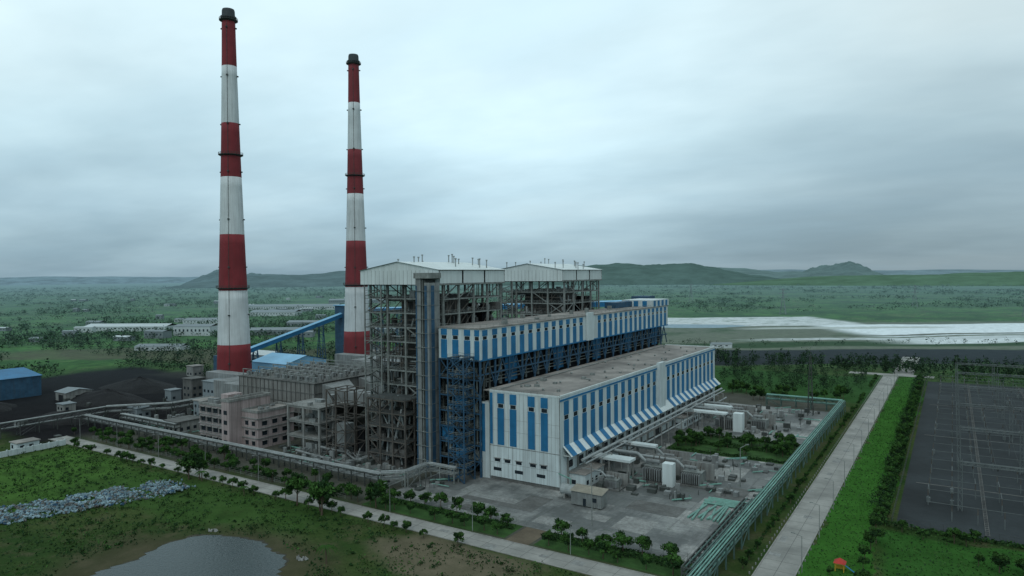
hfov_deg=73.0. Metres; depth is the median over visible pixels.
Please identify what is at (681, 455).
pipe
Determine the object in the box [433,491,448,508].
tree
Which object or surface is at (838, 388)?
tree
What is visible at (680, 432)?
tree
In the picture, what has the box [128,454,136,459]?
tree
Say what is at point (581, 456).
windows
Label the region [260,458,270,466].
tree
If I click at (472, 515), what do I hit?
street lamp
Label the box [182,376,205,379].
roof
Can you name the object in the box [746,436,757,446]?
tree
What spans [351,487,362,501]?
tree
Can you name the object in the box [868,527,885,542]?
tree
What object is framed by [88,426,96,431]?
tree
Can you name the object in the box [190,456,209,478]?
tree
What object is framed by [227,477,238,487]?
tree
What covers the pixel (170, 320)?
distant trees
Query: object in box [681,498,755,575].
pipe rack
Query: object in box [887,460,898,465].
tree
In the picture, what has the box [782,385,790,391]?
tree
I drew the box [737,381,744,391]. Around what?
tree
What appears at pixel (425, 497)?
tree
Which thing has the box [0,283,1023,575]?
ground
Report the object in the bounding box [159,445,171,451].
tree
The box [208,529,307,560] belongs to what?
boulders
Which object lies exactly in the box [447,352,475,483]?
stair tower
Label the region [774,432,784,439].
tree
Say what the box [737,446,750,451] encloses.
tree
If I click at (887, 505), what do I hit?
tree
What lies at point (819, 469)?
kerb
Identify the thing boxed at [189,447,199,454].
tree
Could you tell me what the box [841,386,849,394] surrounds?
tree
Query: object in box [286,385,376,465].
concrete platform frame
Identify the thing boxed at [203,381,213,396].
walls
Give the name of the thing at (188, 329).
industrial shed
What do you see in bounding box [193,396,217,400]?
roof
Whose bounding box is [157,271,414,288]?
hills
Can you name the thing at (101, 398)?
coal heap
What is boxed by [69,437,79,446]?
tree
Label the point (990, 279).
hills
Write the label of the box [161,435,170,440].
tree
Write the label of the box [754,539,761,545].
tree
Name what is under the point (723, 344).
industrial shed
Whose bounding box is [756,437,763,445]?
tree
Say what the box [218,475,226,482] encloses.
tree
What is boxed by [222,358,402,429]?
electrostatic precipitator
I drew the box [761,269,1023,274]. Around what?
hills
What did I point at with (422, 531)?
tree
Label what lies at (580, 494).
container cabin
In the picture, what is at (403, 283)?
roof sheet joints
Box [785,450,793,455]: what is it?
tree
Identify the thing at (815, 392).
tree
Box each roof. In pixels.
[9,437,40,443]
[127,405,151,408]
[163,415,199,422]
[164,388,180,390]
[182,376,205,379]
[186,364,203,366]
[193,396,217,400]
[201,378,223,382]
[207,394,284,410]
[569,462,604,475]
[677,408,699,418]
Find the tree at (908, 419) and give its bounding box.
[905,415,912,423]
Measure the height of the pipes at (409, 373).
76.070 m
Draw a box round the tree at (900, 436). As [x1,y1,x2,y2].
[895,433,904,438]
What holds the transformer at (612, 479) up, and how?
on the concrete yard at (688, 539)
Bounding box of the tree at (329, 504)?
[326,500,337,511]
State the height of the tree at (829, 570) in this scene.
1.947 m
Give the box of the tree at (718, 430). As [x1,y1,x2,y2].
[715,427,723,439]
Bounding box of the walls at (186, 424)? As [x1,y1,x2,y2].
[165,419,199,431]
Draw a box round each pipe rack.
[0,395,210,438]
[81,414,383,485]
[119,413,180,431]
[380,461,458,487]
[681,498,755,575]
[687,393,845,575]
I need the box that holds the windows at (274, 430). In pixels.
[201,407,286,445]
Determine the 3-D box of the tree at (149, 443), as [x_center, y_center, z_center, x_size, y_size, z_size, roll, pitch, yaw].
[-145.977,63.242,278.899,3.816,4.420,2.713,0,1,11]
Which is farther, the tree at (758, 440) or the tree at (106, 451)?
the tree at (758, 440)
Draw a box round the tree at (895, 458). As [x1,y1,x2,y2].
[890,455,898,461]
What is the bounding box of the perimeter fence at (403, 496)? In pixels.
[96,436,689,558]
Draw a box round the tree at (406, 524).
[402,520,411,532]
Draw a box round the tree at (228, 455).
[224,453,234,459]
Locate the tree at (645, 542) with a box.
[633,534,652,553]
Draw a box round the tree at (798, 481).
[795,478,801,488]
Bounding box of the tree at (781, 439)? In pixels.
[776,436,785,442]
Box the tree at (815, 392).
[809,390,818,399]
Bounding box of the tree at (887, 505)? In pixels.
[881,502,890,508]
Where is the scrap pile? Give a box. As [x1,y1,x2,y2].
[411,477,452,490]
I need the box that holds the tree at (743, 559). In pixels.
[738,556,748,568]
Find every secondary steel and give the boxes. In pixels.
[372,284,497,463]
[503,281,596,316]
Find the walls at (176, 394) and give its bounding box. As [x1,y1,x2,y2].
[165,389,180,400]
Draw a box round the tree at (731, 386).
[727,382,735,393]
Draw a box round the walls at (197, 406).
[193,401,198,415]
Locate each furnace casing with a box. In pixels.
[380,293,499,428]
[524,288,593,316]
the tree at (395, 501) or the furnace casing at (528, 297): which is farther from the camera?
the furnace casing at (528, 297)
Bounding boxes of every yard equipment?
[14,384,193,436]
[139,405,199,433]
[260,442,418,482]
[596,446,746,500]
[694,400,819,437]
[698,458,780,502]
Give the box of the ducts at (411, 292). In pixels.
[375,290,489,444]
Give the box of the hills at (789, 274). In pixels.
[717,267,809,278]
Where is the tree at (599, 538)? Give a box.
[594,534,613,542]
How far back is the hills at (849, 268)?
4648.68 m
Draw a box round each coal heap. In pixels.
[0,402,16,411]
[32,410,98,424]
[69,389,157,409]
[99,376,176,393]
[162,401,193,412]
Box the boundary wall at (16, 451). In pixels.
[0,439,65,457]
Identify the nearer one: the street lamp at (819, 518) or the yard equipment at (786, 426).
the street lamp at (819, 518)
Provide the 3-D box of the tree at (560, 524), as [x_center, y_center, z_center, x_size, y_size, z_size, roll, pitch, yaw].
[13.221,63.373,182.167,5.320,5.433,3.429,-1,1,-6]
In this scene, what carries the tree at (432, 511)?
on the lawn at (633, 562)
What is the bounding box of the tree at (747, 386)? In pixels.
[741,383,751,393]
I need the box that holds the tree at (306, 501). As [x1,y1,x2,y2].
[304,498,313,507]
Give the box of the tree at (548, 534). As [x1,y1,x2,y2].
[540,529,554,545]
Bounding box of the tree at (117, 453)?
[114,450,125,459]
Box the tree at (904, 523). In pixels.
[896,519,907,527]
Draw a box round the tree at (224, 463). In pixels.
[220,461,228,470]
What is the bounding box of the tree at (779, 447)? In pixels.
[774,442,787,456]
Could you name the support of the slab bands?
attached to the walls at (233, 427)
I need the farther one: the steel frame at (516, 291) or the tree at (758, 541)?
the steel frame at (516, 291)
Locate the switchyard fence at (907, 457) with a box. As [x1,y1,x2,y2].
[891,378,1023,542]
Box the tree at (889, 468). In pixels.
[884,466,896,472]
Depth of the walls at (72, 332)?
813.80 m
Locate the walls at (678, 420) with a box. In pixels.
[673,412,700,428]
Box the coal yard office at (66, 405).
[55,401,76,410]
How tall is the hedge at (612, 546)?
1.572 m
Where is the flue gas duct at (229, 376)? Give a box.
[206,353,377,397]
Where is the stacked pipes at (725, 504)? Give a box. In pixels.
[687,497,747,523]
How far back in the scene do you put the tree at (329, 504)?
204.19 m
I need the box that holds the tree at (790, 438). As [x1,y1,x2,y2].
[786,435,796,441]
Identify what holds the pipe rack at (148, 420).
on the ground at (830, 325)
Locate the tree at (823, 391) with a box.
[820,389,827,397]
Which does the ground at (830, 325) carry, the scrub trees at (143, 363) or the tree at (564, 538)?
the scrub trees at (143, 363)
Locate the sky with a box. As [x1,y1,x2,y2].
[0,0,1023,277]
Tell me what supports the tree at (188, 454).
on the ground at (830, 325)
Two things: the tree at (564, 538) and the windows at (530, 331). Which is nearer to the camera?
the tree at (564, 538)
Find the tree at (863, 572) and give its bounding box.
[853,568,871,575]
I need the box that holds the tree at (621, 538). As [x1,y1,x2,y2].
[612,530,633,551]
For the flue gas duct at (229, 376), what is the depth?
382.54 m
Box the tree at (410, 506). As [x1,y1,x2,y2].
[406,502,414,513]
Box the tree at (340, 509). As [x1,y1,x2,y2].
[337,506,344,516]
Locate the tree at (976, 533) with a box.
[969,528,981,542]
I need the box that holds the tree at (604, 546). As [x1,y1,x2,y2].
[596,539,613,558]
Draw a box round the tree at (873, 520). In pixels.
[869,515,882,526]
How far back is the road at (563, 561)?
189.04 m
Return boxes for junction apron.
[849,357,933,377]
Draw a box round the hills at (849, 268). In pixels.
[802,261,883,276]
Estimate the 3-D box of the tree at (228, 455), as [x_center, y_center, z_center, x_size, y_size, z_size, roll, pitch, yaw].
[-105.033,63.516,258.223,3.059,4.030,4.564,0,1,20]
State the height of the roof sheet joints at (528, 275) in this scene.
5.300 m
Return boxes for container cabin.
[570,483,607,508]
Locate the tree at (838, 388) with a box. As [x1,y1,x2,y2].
[834,384,845,398]
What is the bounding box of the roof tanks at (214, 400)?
[208,394,274,409]
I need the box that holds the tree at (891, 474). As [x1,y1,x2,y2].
[886,472,897,479]
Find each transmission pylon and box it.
[779,288,786,313]
[911,285,918,306]
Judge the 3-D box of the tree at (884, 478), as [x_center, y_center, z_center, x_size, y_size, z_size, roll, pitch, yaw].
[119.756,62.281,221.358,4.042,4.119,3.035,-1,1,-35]
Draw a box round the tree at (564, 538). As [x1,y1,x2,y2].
[560,531,574,550]
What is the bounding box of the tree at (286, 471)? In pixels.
[281,468,291,476]
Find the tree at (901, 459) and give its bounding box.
[892,453,904,463]
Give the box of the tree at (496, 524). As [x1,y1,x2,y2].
[490,519,503,533]
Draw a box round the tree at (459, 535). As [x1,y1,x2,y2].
[453,531,464,545]
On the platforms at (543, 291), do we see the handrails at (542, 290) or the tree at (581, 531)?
the handrails at (542, 290)
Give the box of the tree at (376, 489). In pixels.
[365,481,387,507]
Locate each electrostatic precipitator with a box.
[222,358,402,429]
[361,349,402,380]
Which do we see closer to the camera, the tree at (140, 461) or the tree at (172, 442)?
the tree at (140, 461)
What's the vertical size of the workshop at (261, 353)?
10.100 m
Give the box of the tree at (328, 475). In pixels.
[322,471,332,480]
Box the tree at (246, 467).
[242,465,248,474]
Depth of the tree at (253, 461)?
251.45 m
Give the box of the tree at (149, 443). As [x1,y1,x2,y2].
[145,439,153,450]
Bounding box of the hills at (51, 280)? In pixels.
[0,276,197,284]
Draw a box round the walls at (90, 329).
[74,327,95,332]
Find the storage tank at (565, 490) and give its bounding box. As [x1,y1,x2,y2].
[558,473,573,497]
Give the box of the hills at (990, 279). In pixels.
[707,272,1023,285]
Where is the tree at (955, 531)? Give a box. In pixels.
[945,527,961,543]
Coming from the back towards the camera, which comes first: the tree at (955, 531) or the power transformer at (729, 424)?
the power transformer at (729, 424)
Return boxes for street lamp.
[467,499,472,530]
[565,520,570,554]
[591,475,602,525]
[740,444,748,486]
[791,532,801,572]
[809,502,819,537]
[825,478,833,509]
[836,458,844,486]
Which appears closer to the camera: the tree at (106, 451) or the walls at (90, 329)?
the tree at (106, 451)
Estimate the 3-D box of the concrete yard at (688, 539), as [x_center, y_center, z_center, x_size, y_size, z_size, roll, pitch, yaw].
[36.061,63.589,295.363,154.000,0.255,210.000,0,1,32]
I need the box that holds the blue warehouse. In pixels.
[0,367,41,400]
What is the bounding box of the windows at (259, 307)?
[249,307,333,308]
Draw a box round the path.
[506,527,545,544]
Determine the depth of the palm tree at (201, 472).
236.16 m
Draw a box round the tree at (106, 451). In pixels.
[103,449,110,455]
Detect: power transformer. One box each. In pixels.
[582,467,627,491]
[598,446,680,484]
[604,450,714,488]
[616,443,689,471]
[682,404,746,430]
[693,405,775,431]
[695,400,755,420]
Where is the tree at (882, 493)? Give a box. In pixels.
[875,490,890,497]
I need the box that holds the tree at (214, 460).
[209,457,220,464]
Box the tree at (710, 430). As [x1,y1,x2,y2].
[706,427,714,434]
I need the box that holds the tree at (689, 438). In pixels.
[686,436,695,445]
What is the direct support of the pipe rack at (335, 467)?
on the ground at (830, 325)
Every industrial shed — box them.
[86,323,176,330]
[134,344,189,350]
[144,330,171,338]
[173,324,217,335]
[183,318,217,323]
[248,304,339,309]
[250,310,301,315]
[250,327,315,334]
[287,320,322,327]
[329,299,385,303]
[373,327,401,333]
[710,342,731,347]
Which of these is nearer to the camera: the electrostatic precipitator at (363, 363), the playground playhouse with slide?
the playground playhouse with slide
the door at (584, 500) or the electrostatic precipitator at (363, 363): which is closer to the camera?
the door at (584, 500)
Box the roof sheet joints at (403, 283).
[375,270,432,284]
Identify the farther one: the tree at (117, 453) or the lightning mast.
the lightning mast
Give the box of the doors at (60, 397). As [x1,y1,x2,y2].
[58,395,77,400]
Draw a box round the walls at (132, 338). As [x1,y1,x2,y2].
[113,336,135,340]
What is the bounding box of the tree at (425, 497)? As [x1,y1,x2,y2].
[418,492,432,503]
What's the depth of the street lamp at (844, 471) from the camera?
223.65 m
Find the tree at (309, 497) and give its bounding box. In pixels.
[306,494,328,511]
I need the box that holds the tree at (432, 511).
[428,507,439,519]
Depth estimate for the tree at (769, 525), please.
185.36 m
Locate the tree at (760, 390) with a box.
[755,386,764,394]
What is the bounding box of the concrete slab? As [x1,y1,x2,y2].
[429,430,783,534]
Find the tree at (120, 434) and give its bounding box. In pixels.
[117,431,125,437]
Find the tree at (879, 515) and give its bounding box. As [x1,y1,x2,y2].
[867,512,883,518]
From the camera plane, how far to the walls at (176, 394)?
389.84 m
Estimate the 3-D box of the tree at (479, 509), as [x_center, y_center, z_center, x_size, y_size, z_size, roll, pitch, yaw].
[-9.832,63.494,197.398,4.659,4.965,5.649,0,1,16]
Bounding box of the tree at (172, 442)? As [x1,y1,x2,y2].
[167,437,178,446]
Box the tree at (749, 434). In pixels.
[744,432,754,444]
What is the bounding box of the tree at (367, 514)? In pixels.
[362,510,372,518]
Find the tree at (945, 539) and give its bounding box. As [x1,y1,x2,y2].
[941,537,951,544]
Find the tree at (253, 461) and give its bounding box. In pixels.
[249,458,257,463]
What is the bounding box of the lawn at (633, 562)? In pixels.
[362,435,798,575]
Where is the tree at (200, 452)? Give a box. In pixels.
[195,449,204,457]
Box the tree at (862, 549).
[857,543,871,557]
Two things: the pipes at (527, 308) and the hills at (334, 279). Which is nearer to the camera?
the pipes at (527, 308)
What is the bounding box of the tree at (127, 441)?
[122,437,134,448]
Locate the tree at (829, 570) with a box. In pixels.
[826,566,833,574]
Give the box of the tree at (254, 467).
[250,464,262,476]
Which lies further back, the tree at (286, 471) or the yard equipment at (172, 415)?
the yard equipment at (172, 415)
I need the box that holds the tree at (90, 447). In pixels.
[87,444,96,449]
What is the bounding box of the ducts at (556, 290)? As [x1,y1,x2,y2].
[509,287,569,312]
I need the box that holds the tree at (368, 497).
[364,494,374,504]
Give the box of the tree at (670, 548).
[660,541,679,555]
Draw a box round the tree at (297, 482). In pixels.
[283,471,308,505]
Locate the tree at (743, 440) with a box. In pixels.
[738,438,748,443]
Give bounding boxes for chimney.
[217,7,251,372]
[343,53,369,354]
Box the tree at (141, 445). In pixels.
[136,442,147,450]
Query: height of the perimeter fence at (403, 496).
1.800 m
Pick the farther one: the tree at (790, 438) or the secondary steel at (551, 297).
the secondary steel at (551, 297)
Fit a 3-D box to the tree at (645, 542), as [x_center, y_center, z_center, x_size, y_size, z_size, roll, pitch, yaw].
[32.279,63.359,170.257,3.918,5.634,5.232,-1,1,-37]
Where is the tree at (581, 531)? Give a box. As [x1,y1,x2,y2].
[575,527,588,540]
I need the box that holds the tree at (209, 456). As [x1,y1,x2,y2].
[203,451,211,463]
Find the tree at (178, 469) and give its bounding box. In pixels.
[173,466,181,473]
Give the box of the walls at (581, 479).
[569,466,603,485]
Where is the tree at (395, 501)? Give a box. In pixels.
[388,498,400,509]
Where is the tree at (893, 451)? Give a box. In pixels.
[889,447,901,455]
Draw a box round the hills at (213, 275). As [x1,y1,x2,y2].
[182,269,259,284]
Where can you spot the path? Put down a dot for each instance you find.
(527, 535)
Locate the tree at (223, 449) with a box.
[217,444,230,459]
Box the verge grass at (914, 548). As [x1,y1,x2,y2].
[800,377,1023,575]
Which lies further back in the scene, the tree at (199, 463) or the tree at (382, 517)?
the tree at (199, 463)
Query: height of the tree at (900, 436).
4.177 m
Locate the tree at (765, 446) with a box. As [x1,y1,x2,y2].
[762,443,768,448]
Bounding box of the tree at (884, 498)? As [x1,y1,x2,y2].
[878,496,887,501]
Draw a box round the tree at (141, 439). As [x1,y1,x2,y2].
[138,437,145,442]
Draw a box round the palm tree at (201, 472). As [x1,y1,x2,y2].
[195,471,208,480]
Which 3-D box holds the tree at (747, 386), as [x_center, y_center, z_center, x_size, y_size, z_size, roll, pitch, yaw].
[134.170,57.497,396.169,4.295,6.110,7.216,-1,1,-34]
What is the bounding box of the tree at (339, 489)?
[335,486,343,496]
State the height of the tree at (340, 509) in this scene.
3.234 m
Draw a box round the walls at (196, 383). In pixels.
[183,378,204,401]
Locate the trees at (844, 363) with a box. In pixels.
[686,343,1023,513]
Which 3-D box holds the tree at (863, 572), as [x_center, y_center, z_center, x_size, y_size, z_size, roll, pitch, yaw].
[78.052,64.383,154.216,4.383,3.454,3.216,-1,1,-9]
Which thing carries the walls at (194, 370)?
on the ground at (830, 325)
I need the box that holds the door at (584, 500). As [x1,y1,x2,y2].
[583,498,595,505]
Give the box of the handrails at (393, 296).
[365,283,491,445]
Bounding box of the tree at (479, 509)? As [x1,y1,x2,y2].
[470,501,484,514]
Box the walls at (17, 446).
[10,440,38,449]
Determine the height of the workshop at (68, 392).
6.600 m
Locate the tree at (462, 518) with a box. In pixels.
[459,515,468,525]
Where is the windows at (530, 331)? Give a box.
[442,311,665,340]
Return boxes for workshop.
[54,387,92,400]
[251,350,288,360]
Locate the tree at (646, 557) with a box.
[640,553,652,568]
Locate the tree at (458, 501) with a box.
[450,496,463,512]
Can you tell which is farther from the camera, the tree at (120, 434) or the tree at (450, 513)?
the tree at (120, 434)
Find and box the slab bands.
[198,392,294,441]
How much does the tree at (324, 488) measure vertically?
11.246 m
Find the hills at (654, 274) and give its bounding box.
[484,263,778,285]
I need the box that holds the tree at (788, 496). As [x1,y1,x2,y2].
[784,493,795,503]
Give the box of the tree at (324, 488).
[307,476,338,515]
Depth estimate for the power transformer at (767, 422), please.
308.40 m
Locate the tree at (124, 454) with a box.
[119,451,131,461]
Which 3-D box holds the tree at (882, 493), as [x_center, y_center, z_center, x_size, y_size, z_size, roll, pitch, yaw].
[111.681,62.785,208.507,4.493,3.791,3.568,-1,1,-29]
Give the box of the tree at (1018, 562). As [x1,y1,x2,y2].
[1014,557,1023,567]
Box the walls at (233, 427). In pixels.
[199,392,293,448]
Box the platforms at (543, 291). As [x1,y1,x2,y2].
[502,279,595,314]
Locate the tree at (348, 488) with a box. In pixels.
[344,481,358,498]
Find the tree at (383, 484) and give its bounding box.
[377,479,388,489]
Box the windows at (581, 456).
[494,360,712,478]
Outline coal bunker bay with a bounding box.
[437,298,668,477]
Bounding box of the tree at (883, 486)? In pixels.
[878,484,889,491]
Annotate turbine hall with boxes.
[482,344,719,490]
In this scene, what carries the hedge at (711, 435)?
on the lawn at (633, 562)
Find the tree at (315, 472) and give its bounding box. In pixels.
[311,467,318,480]
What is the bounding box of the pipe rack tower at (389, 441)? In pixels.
[367,392,416,468]
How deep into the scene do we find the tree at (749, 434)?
278.29 m
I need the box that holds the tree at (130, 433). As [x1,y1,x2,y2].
[126,430,134,436]
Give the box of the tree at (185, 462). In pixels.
[175,454,196,479]
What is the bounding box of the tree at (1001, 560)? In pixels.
[990,551,1009,572]
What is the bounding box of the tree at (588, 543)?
[582,536,595,554]
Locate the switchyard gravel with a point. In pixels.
(915, 507)
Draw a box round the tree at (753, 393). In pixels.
[749,391,756,395]
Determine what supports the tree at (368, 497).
on the lawn at (633, 562)
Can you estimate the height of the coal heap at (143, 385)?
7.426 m
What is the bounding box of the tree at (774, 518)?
[770,515,779,524]
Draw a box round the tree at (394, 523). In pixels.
[389,520,398,530]
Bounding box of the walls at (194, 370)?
[186,366,203,376]
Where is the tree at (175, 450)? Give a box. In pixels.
[171,448,180,457]
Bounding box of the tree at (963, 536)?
[959,532,972,545]
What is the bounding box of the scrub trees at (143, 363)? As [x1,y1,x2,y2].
[0,320,1020,377]
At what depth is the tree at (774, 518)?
190.34 m
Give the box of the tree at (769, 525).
[766,521,774,532]
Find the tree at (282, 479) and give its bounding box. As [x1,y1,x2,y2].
[280,476,287,484]
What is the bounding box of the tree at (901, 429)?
[894,426,905,433]
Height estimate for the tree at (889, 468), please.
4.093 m
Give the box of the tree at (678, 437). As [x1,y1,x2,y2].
[672,434,682,445]
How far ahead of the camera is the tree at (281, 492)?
215.05 m
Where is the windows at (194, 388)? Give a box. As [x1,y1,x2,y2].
[184,386,201,395]
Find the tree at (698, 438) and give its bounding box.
[691,431,702,445]
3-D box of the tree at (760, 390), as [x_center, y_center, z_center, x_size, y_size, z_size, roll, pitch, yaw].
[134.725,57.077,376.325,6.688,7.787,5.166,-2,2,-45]
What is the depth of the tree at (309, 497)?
203.58 m
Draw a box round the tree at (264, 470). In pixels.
[260,467,269,478]
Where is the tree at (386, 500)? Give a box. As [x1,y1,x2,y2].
[379,497,390,508]
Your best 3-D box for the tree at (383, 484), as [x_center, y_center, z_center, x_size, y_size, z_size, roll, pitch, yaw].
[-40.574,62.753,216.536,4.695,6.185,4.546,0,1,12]
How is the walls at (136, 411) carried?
on the ground at (830, 325)
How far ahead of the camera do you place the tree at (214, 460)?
251.97 m
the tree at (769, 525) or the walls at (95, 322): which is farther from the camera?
the walls at (95, 322)
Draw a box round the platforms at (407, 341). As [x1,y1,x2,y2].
[365,282,498,447]
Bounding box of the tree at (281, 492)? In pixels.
[278,488,292,500]
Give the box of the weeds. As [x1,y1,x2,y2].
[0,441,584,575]
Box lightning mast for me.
[807,350,813,415]
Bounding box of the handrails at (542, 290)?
[498,277,596,313]
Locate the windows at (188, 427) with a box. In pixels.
[167,425,196,430]
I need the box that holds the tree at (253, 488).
[248,485,257,493]
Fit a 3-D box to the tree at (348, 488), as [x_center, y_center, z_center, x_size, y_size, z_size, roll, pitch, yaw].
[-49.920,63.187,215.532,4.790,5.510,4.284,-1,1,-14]
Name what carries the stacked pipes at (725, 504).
on the concrete slab
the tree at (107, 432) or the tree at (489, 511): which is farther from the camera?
the tree at (107, 432)
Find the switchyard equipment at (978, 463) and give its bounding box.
[916,357,1023,535]
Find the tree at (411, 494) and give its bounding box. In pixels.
[403,489,415,501]
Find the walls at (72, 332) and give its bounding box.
[62,330,78,336]
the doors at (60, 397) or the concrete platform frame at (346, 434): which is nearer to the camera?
the concrete platform frame at (346, 434)
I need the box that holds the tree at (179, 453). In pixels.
[175,451,186,458]
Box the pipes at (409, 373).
[374,254,492,433]
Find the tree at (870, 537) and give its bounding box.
[863,529,875,549]
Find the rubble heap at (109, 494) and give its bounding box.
[0,479,195,524]
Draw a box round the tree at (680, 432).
[675,429,684,436]
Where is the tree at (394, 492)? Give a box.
[387,487,401,497]
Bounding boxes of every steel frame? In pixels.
[364,270,504,463]
[497,279,601,317]
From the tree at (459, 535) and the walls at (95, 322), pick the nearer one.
the tree at (459, 535)
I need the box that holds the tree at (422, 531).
[419,529,427,537]
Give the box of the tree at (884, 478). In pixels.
[881,476,892,483]
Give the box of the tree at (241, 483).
[237,480,248,490]
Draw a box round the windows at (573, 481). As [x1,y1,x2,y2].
[572,473,600,484]
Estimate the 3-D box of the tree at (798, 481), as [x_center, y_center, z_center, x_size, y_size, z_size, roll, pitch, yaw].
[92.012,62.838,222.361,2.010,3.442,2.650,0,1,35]
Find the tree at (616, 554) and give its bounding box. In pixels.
[612,551,622,562]
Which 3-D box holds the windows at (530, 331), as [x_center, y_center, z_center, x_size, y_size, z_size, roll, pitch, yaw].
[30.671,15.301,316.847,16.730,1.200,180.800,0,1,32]
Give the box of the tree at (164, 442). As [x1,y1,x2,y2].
[157,440,167,445]
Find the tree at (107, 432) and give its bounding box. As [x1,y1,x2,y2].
[103,429,113,435]
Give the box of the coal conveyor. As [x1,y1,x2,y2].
[213,296,654,369]
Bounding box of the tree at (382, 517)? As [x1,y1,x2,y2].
[378,514,389,526]
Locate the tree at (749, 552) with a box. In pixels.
[744,548,754,559]
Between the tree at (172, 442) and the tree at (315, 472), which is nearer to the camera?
the tree at (315, 472)
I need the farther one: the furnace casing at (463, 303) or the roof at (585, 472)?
the furnace casing at (463, 303)
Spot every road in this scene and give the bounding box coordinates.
[49,436,654,575]
[751,375,897,575]
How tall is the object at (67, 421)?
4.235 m
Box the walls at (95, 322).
[86,321,106,324]
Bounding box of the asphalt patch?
[458,487,749,517]
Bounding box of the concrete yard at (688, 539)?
[297,402,828,562]
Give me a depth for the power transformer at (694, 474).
228.93 m
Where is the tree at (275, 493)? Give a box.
[271,490,279,499]
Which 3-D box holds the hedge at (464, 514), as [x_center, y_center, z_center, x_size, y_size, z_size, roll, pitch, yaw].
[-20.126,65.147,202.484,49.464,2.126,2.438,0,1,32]
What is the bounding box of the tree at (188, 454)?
[185,451,194,456]
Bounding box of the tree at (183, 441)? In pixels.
[177,438,188,450]
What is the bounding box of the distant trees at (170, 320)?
[0,283,1023,347]
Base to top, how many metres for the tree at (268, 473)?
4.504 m
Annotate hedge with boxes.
[109,438,350,494]
[381,496,515,528]
[546,536,672,565]
[554,531,684,562]
[668,445,788,462]
[682,440,793,453]
[706,433,800,446]
[746,418,847,558]
[881,381,923,523]
[881,519,1023,548]
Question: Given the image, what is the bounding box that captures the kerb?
[749,376,898,573]
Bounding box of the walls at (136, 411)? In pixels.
[128,407,150,418]
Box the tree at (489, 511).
[483,506,498,517]
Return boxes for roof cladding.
[359,262,505,284]
[502,263,601,280]
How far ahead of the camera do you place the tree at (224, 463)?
248.29 m
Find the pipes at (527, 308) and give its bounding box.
[506,258,587,317]
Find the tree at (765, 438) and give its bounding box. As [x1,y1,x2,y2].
[761,436,770,443]
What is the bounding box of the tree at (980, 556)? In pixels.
[973,553,984,565]
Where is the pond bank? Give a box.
[90,534,288,575]
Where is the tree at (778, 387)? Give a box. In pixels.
[775,384,782,389]
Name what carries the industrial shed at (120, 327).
on the ground at (830, 325)
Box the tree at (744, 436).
[737,434,748,444]
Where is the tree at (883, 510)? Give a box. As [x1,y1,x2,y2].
[872,506,888,514]
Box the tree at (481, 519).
[476,515,490,530]
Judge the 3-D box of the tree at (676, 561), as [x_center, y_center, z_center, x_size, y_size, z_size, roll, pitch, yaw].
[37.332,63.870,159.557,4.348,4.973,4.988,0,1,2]
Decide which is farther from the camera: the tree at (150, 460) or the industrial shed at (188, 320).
the industrial shed at (188, 320)
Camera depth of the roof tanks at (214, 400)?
292.19 m
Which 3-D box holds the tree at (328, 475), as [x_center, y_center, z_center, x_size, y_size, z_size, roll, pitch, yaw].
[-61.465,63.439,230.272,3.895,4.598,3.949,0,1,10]
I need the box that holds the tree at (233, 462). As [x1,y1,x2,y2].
[228,457,240,472]
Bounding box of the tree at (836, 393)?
[832,390,840,401]
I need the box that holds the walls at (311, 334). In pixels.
[292,331,314,337]
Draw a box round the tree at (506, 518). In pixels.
[500,513,513,525]
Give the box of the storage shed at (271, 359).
[252,352,325,371]
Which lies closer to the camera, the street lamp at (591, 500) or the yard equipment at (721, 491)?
the street lamp at (591, 500)
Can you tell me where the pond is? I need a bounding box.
[92,535,285,575]
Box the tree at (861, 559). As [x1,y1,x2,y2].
[856,555,869,564]
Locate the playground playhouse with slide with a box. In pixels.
[833,558,853,572]
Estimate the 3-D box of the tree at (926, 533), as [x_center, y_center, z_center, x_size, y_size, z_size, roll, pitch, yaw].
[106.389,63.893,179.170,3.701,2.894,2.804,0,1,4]
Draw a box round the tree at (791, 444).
[781,440,794,455]
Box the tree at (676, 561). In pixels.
[664,554,682,574]
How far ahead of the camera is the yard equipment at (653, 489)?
225.79 m
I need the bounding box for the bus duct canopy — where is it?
[581,388,744,487]
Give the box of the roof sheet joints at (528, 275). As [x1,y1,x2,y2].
[521,270,557,280]
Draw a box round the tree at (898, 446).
[891,443,902,449]
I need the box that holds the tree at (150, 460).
[147,457,155,464]
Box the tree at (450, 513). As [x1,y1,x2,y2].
[444,510,459,523]
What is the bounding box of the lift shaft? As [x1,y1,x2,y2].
[413,273,441,471]
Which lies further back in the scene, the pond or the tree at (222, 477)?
the tree at (222, 477)
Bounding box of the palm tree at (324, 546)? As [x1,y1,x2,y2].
[316,544,337,563]
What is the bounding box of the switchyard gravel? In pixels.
[897,381,1023,544]
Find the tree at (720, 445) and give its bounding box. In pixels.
[713,442,723,447]
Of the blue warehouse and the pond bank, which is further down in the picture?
the pond bank
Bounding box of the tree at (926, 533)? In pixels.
[915,529,930,536]
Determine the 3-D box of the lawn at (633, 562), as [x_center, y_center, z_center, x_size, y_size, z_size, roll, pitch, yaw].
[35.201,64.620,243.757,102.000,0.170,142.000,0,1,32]
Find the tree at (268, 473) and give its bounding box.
[264,469,277,481]
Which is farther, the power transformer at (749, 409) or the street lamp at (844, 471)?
the power transformer at (749, 409)
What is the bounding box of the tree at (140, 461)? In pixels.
[136,458,145,463]
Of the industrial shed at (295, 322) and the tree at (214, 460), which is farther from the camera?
the industrial shed at (295, 322)
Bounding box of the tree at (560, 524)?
[552,518,571,534]
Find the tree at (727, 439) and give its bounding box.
[723,436,731,447]

